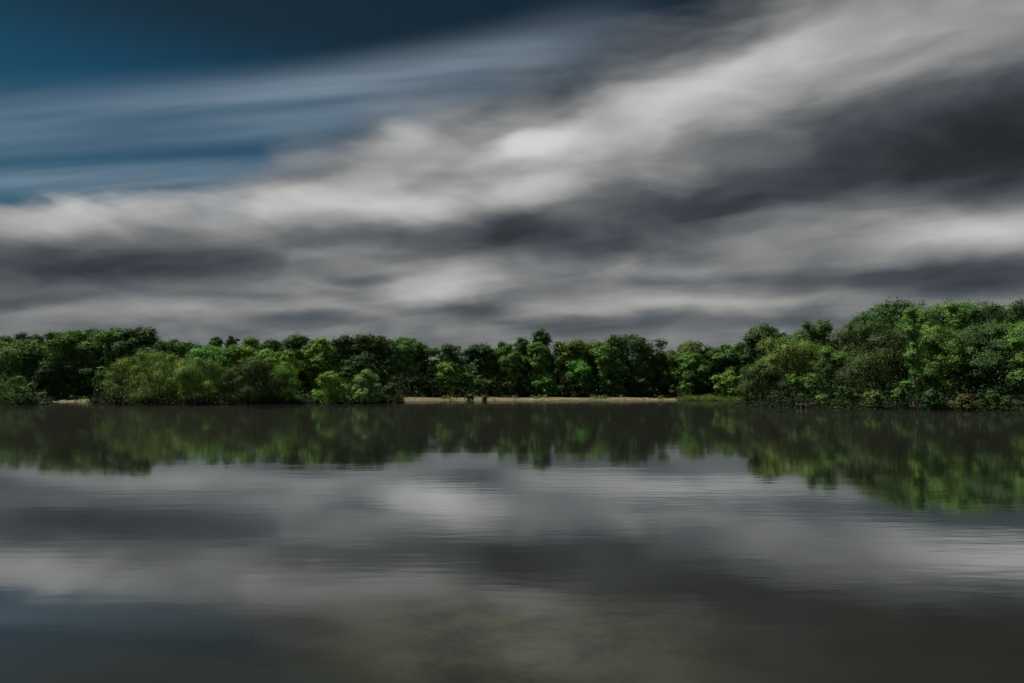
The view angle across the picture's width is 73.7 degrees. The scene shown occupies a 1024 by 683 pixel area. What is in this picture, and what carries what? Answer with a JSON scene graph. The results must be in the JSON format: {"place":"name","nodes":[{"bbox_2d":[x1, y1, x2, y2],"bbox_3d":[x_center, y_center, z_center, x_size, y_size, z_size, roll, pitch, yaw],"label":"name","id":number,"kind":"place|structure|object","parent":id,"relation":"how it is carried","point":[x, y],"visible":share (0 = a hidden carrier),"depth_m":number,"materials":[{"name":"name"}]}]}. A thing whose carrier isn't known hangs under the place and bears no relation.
{"place":"outdoors","nodes":[
{"label":"outdoors","id":0,"kind":"place"},
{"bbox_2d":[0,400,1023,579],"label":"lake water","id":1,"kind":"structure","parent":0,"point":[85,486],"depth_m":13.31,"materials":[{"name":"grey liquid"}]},
{"bbox_2d":[0,393,1023,682],"bbox_3d":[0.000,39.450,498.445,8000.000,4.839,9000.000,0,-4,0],"label":"ground","id":2,"kind":"structure","parent":0,"point":[512,613],"depth_m":8.02,"materials":[{"name":"beige soil"}]},
{"bbox_2d":[0,340,8,350],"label":"broadleaf tree","id":3,"kind":"object","parent":2,"relation":"on","point":[2,344],"visible":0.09,"depth_m":152.22,"materials":[{"name":"green plant"}]},
{"bbox_2d":[0,334,26,344],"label":"broadleaf tree","id":4,"kind":"object","parent":2,"relation":"on","point":[5,339],"visible":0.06,"depth_m":155.04,"materials":[{"name":"green plant"}]},
{"bbox_2d":[1,331,45,344],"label":"broadleaf tree","id":5,"kind":"object","parent":2,"relation":"on","point":[22,336],"visible":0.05,"depth_m":163.30,"materials":[{"name":"green plant"}]},
{"bbox_2d":[0,374,48,404],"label":"bush","id":6,"kind":"object","parent":2,"relation":"on","point":[21,390],"visible":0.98,"depth_m":98.22,"materials":[{"name":"green plant"}]},
{"bbox_2d":[0,338,58,392],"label":"broadleaf tree","id":7,"kind":"object","parent":2,"relation":"on","point":[13,354],"visible":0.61,"depth_m":135.98,"materials":[{"name":"green plant"}]},
{"bbox_2d":[21,344,44,384],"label":"broadleaf tree","id":8,"kind":"object","parent":2,"relation":"on","point":[23,369],"visible":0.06,"depth_m":139.37,"materials":[{"name":"green plant"}]},
{"bbox_2d":[21,359,77,397],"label":"broadleaf tree","id":9,"kind":"object","parent":2,"relation":"on","point":[46,369],"visible":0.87,"depth_m":134.64,"materials":[{"name":"green plant"}]},
{"bbox_2d":[36,328,104,397],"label":"broadleaf tree","id":10,"kind":"object","parent":2,"relation":"on","point":[73,347],"visible":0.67,"depth_m":139.55,"materials":[{"name":"green plant"}]},
{"bbox_2d":[62,365,98,397],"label":"broadleaf tree","id":11,"kind":"object","parent":2,"relation":"on","point":[85,372],"visible":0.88,"depth_m":136.42,"materials":[{"name":"green plant"}]},
{"bbox_2d":[80,328,112,396],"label":"broadleaf tree","id":12,"kind":"object","parent":2,"relation":"on","point":[91,332],"visible":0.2,"depth_m":147.51,"materials":[{"name":"green plant"}]},
{"bbox_2d":[91,366,112,396],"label":"broadleaf tree","id":13,"kind":"object","parent":2,"relation":"on","point":[102,371],"visible":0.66,"depth_m":131.07,"materials":[{"name":"green plant"}]},
{"bbox_2d":[89,325,125,385],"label":"broadleaf tree","id":14,"kind":"object","parent":2,"relation":"on","point":[107,337],"visible":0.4,"depth_m":140.87,"materials":[{"name":"green plant"}]},
{"bbox_2d":[108,325,165,386],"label":"broadleaf tree","id":15,"kind":"object","parent":2,"relation":"on","point":[130,343],"visible":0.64,"depth_m":138.28,"materials":[{"name":"green plant"}]},
{"bbox_2d":[99,347,202,404],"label":"bush","id":16,"kind":"object","parent":2,"relation":"on","point":[160,369],"visible":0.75,"depth_m":102.09,"materials":[{"name":"green plant"}]},
{"bbox_2d":[141,336,204,376],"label":"broadleaf tree","id":17,"kind":"object","parent":2,"relation":"on","point":[176,347],"visible":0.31,"depth_m":134.73,"materials":[{"name":"green plant"}]},
{"bbox_2d":[159,355,235,402],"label":"bush","id":18,"kind":"object","parent":2,"relation":"on","point":[209,375],"visible":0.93,"depth_m":100.97,"materials":[{"name":"green plant"}]},
{"bbox_2d":[185,343,233,386],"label":"broadleaf tree","id":19,"kind":"object","parent":2,"relation":"on","point":[218,353],"visible":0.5,"depth_m":130.22,"materials":[{"name":"green plant"}]},
{"bbox_2d":[208,337,223,348],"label":"broadleaf tree","id":20,"kind":"object","parent":2,"relation":"on","point":[213,341],"visible":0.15,"depth_m":159.93,"materials":[{"name":"green plant"}]},
{"bbox_2d":[224,336,240,357],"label":"broadleaf tree","id":21,"kind":"object","parent":2,"relation":"on","point":[230,340],"visible":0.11,"depth_m":159.92,"materials":[{"name":"green plant"}]},
{"bbox_2d":[220,344,259,388],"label":"broadleaf tree","id":22,"kind":"object","parent":2,"relation":"on","point":[238,355],"visible":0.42,"depth_m":132.92,"materials":[{"name":"green plant"}]},
{"bbox_2d":[214,354,283,403],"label":"bush","id":23,"kind":"object","parent":2,"relation":"on","point":[253,368],"visible":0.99,"depth_m":105.17,"materials":[{"name":"green plant"}]},
{"bbox_2d":[241,336,261,351],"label":"broadleaf tree","id":24,"kind":"object","parent":2,"relation":"on","point":[251,341],"visible":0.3,"depth_m":151.00,"materials":[{"name":"green plant"}]},
{"bbox_2d":[248,347,280,383],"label":"broadleaf tree","id":25,"kind":"object","parent":2,"relation":"on","point":[266,355],"visible":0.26,"depth_m":126.84,"materials":[{"name":"green plant"}]},
{"bbox_2d":[253,338,285,352],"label":"broadleaf tree","id":26,"kind":"object","parent":2,"relation":"on","point":[274,344],"visible":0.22,"depth_m":149.19,"materials":[{"name":"green plant"}]},
{"bbox_2d":[264,359,301,401],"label":"bush","id":27,"kind":"object","parent":2,"relation":"on","point":[287,370],"visible":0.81,"depth_m":107.84,"materials":[{"name":"green plant"}]},
{"bbox_2d":[272,349,303,388],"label":"broadleaf tree","id":28,"kind":"object","parent":2,"relation":"on","point":[288,355],"visible":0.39,"depth_m":127.57,"materials":[{"name":"green plant"}]},
{"bbox_2d":[281,332,313,393],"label":"broadleaf tree","id":29,"kind":"object","parent":2,"relation":"on","point":[294,343],"visible":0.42,"depth_m":134.96,"materials":[{"name":"green plant"}]},
{"bbox_2d":[296,336,342,391],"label":"broadleaf tree","id":30,"kind":"object","parent":2,"relation":"on","point":[318,354],"visible":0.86,"depth_m":132.50,"materials":[{"name":"green plant"}]},
{"bbox_2d":[310,369,353,403],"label":"bush","id":31,"kind":"object","parent":2,"relation":"on","point":[333,379],"visible":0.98,"depth_m":109.11,"materials":[{"name":"green plant"}]},
{"bbox_2d":[322,334,367,394],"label":"broadleaf tree","id":32,"kind":"object","parent":2,"relation":"on","point":[341,342],"visible":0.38,"depth_m":135.49,"materials":[{"name":"green plant"}]},
{"bbox_2d":[338,354,381,396],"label":"broadleaf tree","id":33,"kind":"object","parent":2,"relation":"on","point":[358,363],"visible":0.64,"depth_m":126.92,"materials":[{"name":"green plant"}]},
{"bbox_2d":[351,369,381,403],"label":"bush","id":34,"kind":"object","parent":2,"relation":"on","point":[367,380],"visible":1,"depth_m":110.07,"materials":[{"name":"green plant"}]},
{"bbox_2d":[72,394,670,401],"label":"sand weeds","id":35,"kind":"object","parent":2,"relation":"on","point":[448,397],"visible":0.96,"depth_m":159.42,"materials":[{"name":"green plant"}]},
{"bbox_2d":[344,332,402,385],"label":"broadleaf tree","id":36,"kind":"object","parent":2,"relation":"on","point":[379,349],"visible":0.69,"depth_m":138.04,"materials":[{"name":"green plant"}]},
{"bbox_2d":[382,381,397,397],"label":"bush","id":37,"kind":"object","parent":2,"relation":"on","point":[390,390],"visible":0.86,"depth_m":117.45,"materials":[{"name":"green plant"}]},
{"bbox_2d":[382,336,426,393],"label":"broadleaf tree","id":38,"kind":"object","parent":2,"relation":"on","point":[408,349],"visible":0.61,"depth_m":166.59,"materials":[{"name":"green plant"}]},
{"bbox_2d":[394,371,416,395],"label":"broadleaf tree","id":39,"kind":"object","parent":2,"relation":"on","point":[408,388],"visible":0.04,"depth_m":170.84,"materials":[{"name":"green plant"}]},
{"bbox_2d":[405,337,428,395],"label":"broadleaf tree","id":40,"kind":"object","parent":2,"relation":"on","point":[419,359],"visible":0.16,"depth_m":172.23,"materials":[{"name":"green plant"}]},
{"bbox_2d":[422,345,431,395],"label":"broadleaf tree","id":41,"kind":"object","parent":2,"relation":"on","point":[426,358],"visible":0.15,"depth_m":176.42,"materials":[{"name":"green plant"}]},
{"bbox_2d":[426,360,442,396],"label":"broadleaf tree","id":42,"kind":"object","parent":2,"relation":"on","point":[433,369],"visible":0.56,"depth_m":168.35,"materials":[{"name":"green plant"}]},
{"bbox_2d":[433,361,462,396],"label":"broadleaf tree","id":43,"kind":"object","parent":2,"relation":"on","point":[451,373],"visible":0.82,"depth_m":165.79,"materials":[{"name":"green plant"}]},
{"bbox_2d":[424,343,475,373],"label":"broadleaf tree","id":44,"kind":"object","parent":2,"relation":"on","point":[449,354],"visible":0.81,"depth_m":170.44,"materials":[{"name":"green plant"}]},
{"bbox_2d":[455,370,475,395],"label":"broadleaf tree","id":45,"kind":"object","parent":2,"relation":"on","point":[465,381],"visible":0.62,"depth_m":166.26,"materials":[{"name":"green plant"}]},
{"bbox_2d":[464,393,474,400],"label":"bush","id":46,"kind":"object","parent":2,"relation":"on","point":[469,396],"visible":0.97,"depth_m":151.55,"materials":[{"name":"green plant"}]},
{"bbox_2d":[467,374,491,396],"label":"broadleaf tree","id":47,"kind":"object","parent":2,"relation":"on","point":[478,380],"visible":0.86,"depth_m":165.19,"materials":[{"name":"green plant"}]},
{"bbox_2d":[468,342,499,386],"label":"broadleaf tree","id":48,"kind":"object","parent":2,"relation":"on","point":[483,352],"visible":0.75,"depth_m":168.97,"materials":[{"name":"green plant"}]},
{"bbox_2d":[483,372,515,396],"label":"broadleaf tree","id":49,"kind":"object","parent":2,"relation":"on","point":[502,385],"visible":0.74,"depth_m":165.63,"materials":[{"name":"green plant"}]},
{"bbox_2d":[490,340,514,396],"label":"broadleaf tree","id":50,"kind":"object","parent":2,"relation":"on","point":[505,348],"visible":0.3,"depth_m":171.17,"materials":[{"name":"green plant"}]},
{"bbox_2d":[491,350,528,396],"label":"broadleaf tree","id":51,"kind":"object","parent":2,"relation":"on","point":[514,362],"visible":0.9,"depth_m":167.25,"materials":[{"name":"green plant"}]},
{"bbox_2d":[0,350,1023,410],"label":"undergrowth","id":52,"kind":"object","parent":2,"relation":"on","point":[416,388],"visible":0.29,"depth_m":131.75,"materials":[{"name":"green plant"}]},
{"bbox_2d":[0,394,1023,410],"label":"waterside weeds","id":53,"kind":"object","parent":2,"relation":"on","point":[388,399],"visible":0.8,"depth_m":96.22,"materials":[{"name":"green plant"}]},
{"bbox_2d":[509,336,531,395],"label":"broadleaf tree","id":54,"kind":"object","parent":2,"relation":"on","point":[520,344],"visible":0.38,"depth_m":173.60,"materials":[{"name":"green plant"}]},
{"bbox_2d":[514,377,534,395],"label":"broadleaf tree","id":55,"kind":"object","parent":2,"relation":"on","point":[527,382],"visible":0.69,"depth_m":167.92,"materials":[{"name":"green plant"}]},
{"bbox_2d":[524,341,551,396],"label":"broadleaf tree","id":56,"kind":"object","parent":2,"relation":"on","point":[538,361],"visible":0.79,"depth_m":169.65,"materials":[{"name":"green plant"}]},
{"bbox_2d":[71,351,1004,395],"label":"woods","id":57,"kind":"object","parent":2,"relation":"on","point":[469,366],"depth_m":182.03,"materials":[{"name":"green plant"}]},
{"bbox_2d":[523,328,559,394],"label":"broadleaf tree","id":58,"kind":"object","parent":2,"relation":"on","point":[542,336],"visible":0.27,"depth_m":174.68,"materials":[{"name":"green plant"}]},
{"bbox_2d":[530,373,567,396],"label":"broadleaf tree","id":59,"kind":"object","parent":2,"relation":"on","point":[536,383],"visible":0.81,"depth_m":166.58,"materials":[{"name":"green plant"}]},
{"bbox_2d":[550,339,594,385],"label":"broadleaf tree","id":60,"kind":"object","parent":2,"relation":"on","point":[569,350],"visible":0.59,"depth_m":171.85,"materials":[{"name":"green plant"}]},
{"bbox_2d":[565,356,595,396],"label":"broadleaf tree","id":61,"kind":"object","parent":2,"relation":"on","point":[580,367],"visible":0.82,"depth_m":168.20,"materials":[{"name":"green plant"}]},
{"bbox_2d":[566,380,600,396],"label":"broadleaf tree","id":62,"kind":"object","parent":2,"relation":"on","point":[589,384],"visible":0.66,"depth_m":167.26,"materials":[{"name":"green plant"}]},
{"bbox_2d":[578,338,614,390],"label":"broadleaf tree","id":63,"kind":"object","parent":2,"relation":"on","point":[593,348],"visible":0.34,"depth_m":173.22,"materials":[{"name":"green plant"}]},
{"bbox_2d":[594,344,614,395],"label":"broadleaf tree","id":64,"kind":"object","parent":2,"relation":"on","point":[603,360],"visible":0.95,"depth_m":167.80,"materials":[{"name":"green plant"}]},
{"bbox_2d":[608,359,630,396],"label":"broadleaf tree","id":65,"kind":"object","parent":2,"relation":"on","point":[615,367],"visible":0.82,"depth_m":168.19,"materials":[{"name":"green plant"}]},
{"bbox_2d":[600,332,667,395],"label":"broadleaf tree","id":66,"kind":"object","parent":2,"relation":"on","point":[639,348],"visible":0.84,"depth_m":170.42,"materials":[{"name":"green plant"}]},
{"bbox_2d":[624,376,658,396],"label":"broadleaf tree","id":67,"kind":"object","parent":2,"relation":"on","point":[644,381],"visible":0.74,"depth_m":168.05,"materials":[{"name":"green plant"}]},
{"bbox_2d":[643,350,676,394],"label":"broadleaf tree","id":68,"kind":"object","parent":2,"relation":"on","point":[660,363],"visible":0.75,"depth_m":171.26,"materials":[{"name":"green plant"}]},
{"bbox_2d":[655,361,680,396],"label":"broadleaf tree","id":69,"kind":"object","parent":2,"relation":"on","point":[664,375],"visible":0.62,"depth_m":169.91,"materials":[{"name":"green plant"}]},
{"bbox_2d":[669,380,701,395],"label":"broadleaf tree","id":70,"kind":"object","parent":2,"relation":"on","point":[685,391],"visible":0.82,"depth_m":163.69,"materials":[{"name":"green plant"}]},
{"bbox_2d":[664,340,711,384],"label":"broadleaf tree","id":71,"kind":"object","parent":2,"relation":"on","point":[691,345],"visible":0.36,"depth_m":169.80,"materials":[{"name":"green plant"}]},
{"bbox_2d":[670,351,711,394],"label":"broadleaf tree","id":72,"kind":"object","parent":2,"relation":"on","point":[692,366],"visible":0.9,"depth_m":165.22,"materials":[{"name":"green plant"}]},
{"bbox_2d":[694,379,718,396],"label":"broadleaf tree","id":73,"kind":"object","parent":2,"relation":"on","point":[707,386],"visible":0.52,"depth_m":164.16,"materials":[{"name":"green plant"}]},
{"bbox_2d":[699,345,717,393],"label":"broadleaf tree","id":74,"kind":"object","parent":2,"relation":"on","point":[707,353],"visible":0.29,"depth_m":168.59,"materials":[{"name":"green plant"}]},
{"bbox_2d":[677,394,741,400],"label":"grass","id":75,"kind":"structure","parent":2,"relation":"on","point":[730,398],"depth_m":155.01,"materials":[{"name":"green plant"}]},
{"bbox_2d":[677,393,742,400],"bbox_3d":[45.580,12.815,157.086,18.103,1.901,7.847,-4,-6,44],"label":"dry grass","id":76,"kind":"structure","parent":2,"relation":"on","point":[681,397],"depth_m":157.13,"materials":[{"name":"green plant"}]},
{"bbox_2d":[707,342,740,389],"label":"broadleaf tree","id":77,"kind":"object","parent":2,"relation":"on","point":[722,350],"visible":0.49,"depth_m":166.53,"materials":[{"name":"green plant"}]},
{"bbox_2d":[709,369,748,395],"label":"bush","id":78,"kind":"object","parent":2,"relation":"on","point":[724,378],"visible":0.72,"depth_m":156.54,"materials":[{"name":"green plant"}]},
{"bbox_2d":[721,342,757,379],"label":"broadleaf tree","id":79,"kind":"object","parent":2,"relation":"on","point":[739,349],"visible":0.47,"depth_m":164.47,"materials":[{"name":"green plant"}]},
{"bbox_2d":[730,359,791,403],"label":"spreading bush","id":80,"kind":"object","parent":2,"relation":"on","point":[752,383],"visible":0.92,"depth_m":87.04,"materials":[{"name":"green plant"}]},
{"bbox_2d":[737,323,787,394],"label":"broadleaf tree","id":81,"kind":"object","parent":2,"relation":"on","point":[755,334],"visible":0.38,"depth_m":127.42,"materials":[{"name":"green plant"}]},
{"bbox_2d":[744,333,825,403],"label":"broadleaf tree","id":82,"kind":"object","parent":2,"relation":"on","point":[785,349],"visible":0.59,"depth_m":92.49,"materials":[{"name":"green plant"}]},
{"bbox_2d":[772,331,809,383],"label":"broadleaf tree","id":83,"kind":"object","parent":2,"relation":"on","point":[793,340],"visible":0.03,"depth_m":117.17,"materials":[{"name":"green plant"}]},
{"bbox_2d":[769,373,814,402],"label":"spreading bush","id":84,"kind":"object","parent":2,"relation":"on","point":[796,381],"visible":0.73,"depth_m":86.42,"materials":[{"name":"green plant"}]},
{"bbox_2d":[812,394,829,404],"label":"bush","id":85,"kind":"object","parent":2,"relation":"on","point":[820,397],"visible":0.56,"depth_m":77.97,"materials":[{"name":"green plant"}]},
{"bbox_2d":[790,318,852,378],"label":"broadleaf tree","id":86,"kind":"object","parent":2,"relation":"on","point":[819,330],"visible":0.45,"depth_m":105.11,"materials":[{"name":"green plant"}]},
{"bbox_2d":[798,343,855,399],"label":"broadleaf tree","id":87,"kind":"object","parent":2,"relation":"on","point":[829,353],"visible":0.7,"depth_m":88.09,"materials":[{"name":"green plant"}]},
{"bbox_2d":[834,384,860,405],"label":"bush","id":88,"kind":"object","parent":2,"relation":"on","point":[851,396],"visible":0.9,"depth_m":75.47,"materials":[{"name":"green plant"}]},
{"bbox_2d":[809,317,921,400],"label":"broadleaf tree","id":89,"kind":"object","parent":2,"relation":"on","point":[869,336],"visible":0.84,"depth_m":82.24,"materials":[{"name":"green plant"}]},
{"bbox_2d":[835,311,897,390],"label":"broadleaf tree","id":90,"kind":"object","parent":2,"relation":"on","point":[856,320],"visible":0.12,"depth_m":107.78,"materials":[{"name":"green plant"}]},
{"bbox_2d":[857,389,885,406],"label":"bush","id":91,"kind":"object","parent":2,"relation":"on","point":[873,394],"visible":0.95,"depth_m":72.91,"materials":[{"name":"green plant"}]},
{"bbox_2d":[856,294,930,387],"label":"broadleaf tree","id":92,"kind":"object","parent":2,"relation":"on","point":[897,307],"visible":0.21,"depth_m":106.64,"materials":[{"name":"green plant"}]},
{"bbox_2d":[890,384,911,407],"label":"bush","id":93,"kind":"object","parent":2,"relation":"on","point":[900,393],"visible":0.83,"depth_m":71.45,"materials":[{"name":"green plant"}]},
{"bbox_2d":[898,307,924,402],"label":"ivy clad tree","id":94,"kind":"object","parent":2,"relation":"on","point":[911,319],"visible":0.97,"depth_m":75.89,"materials":[{"name":"green plant"}]},
{"bbox_2d":[920,386,944,409],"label":"bush","id":95,"kind":"object","parent":2,"relation":"on","point":[931,394],"visible":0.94,"depth_m":68.78,"materials":[{"name":"green plant"}]},
{"bbox_2d":[892,323,984,404],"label":"broadleaf tree","id":96,"kind":"object","parent":2,"relation":"on","point":[935,341],"visible":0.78,"depth_m":77.76,"materials":[{"name":"green plant"}]},
{"bbox_2d":[893,296,999,399],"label":"broadleaf tree","id":97,"kind":"object","parent":2,"relation":"on","point":[960,315],"visible":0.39,"depth_m":94.81,"materials":[{"name":"green plant"}]},
{"bbox_2d":[951,392,973,409],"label":"bush","id":98,"kind":"object","parent":2,"relation":"on","point":[963,401],"visible":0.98,"depth_m":67.07,"materials":[{"name":"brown plant"}]},
{"bbox_2d":[946,318,1023,404],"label":"broadleaf tree","id":99,"kind":"object","parent":2,"relation":"on","point":[988,336],"visible":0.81,"depth_m":75.68,"materials":[{"name":"green plant"}]},
{"bbox_2d":[959,296,1023,386],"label":"broadleaf tree","id":100,"kind":"object","parent":2,"relation":"on","point":[995,309],"visible":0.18,"depth_m":93.52,"materials":[{"name":"green plant"}]},
{"bbox_2d":[971,388,1013,407],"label":"bush","id":101,"kind":"object","parent":2,"relation":"on","point":[990,394],"visible":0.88,"depth_m":67.44,"materials":[{"name":"green plant"}]},
{"bbox_2d":[986,319,1023,402],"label":"broadleaf tree","id":102,"kind":"object","parent":2,"relation":"on","point":[1015,342],"visible":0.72,"depth_m":73.13,"materials":[{"name":"green plant"}]},
{"bbox_2d":[991,296,1023,373],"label":"broadleaf tree","id":103,"kind":"object","parent":2,"relation":"on","point":[1020,306],"visible":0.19,"depth_m":92.76,"materials":[{"name":"green plant"}]},
{"bbox_2d":[0,0,1023,391],"label":"sky","id":104,"kind":"structure","parent":0,"point":[462,173],"materials":[{"name":"grey"}]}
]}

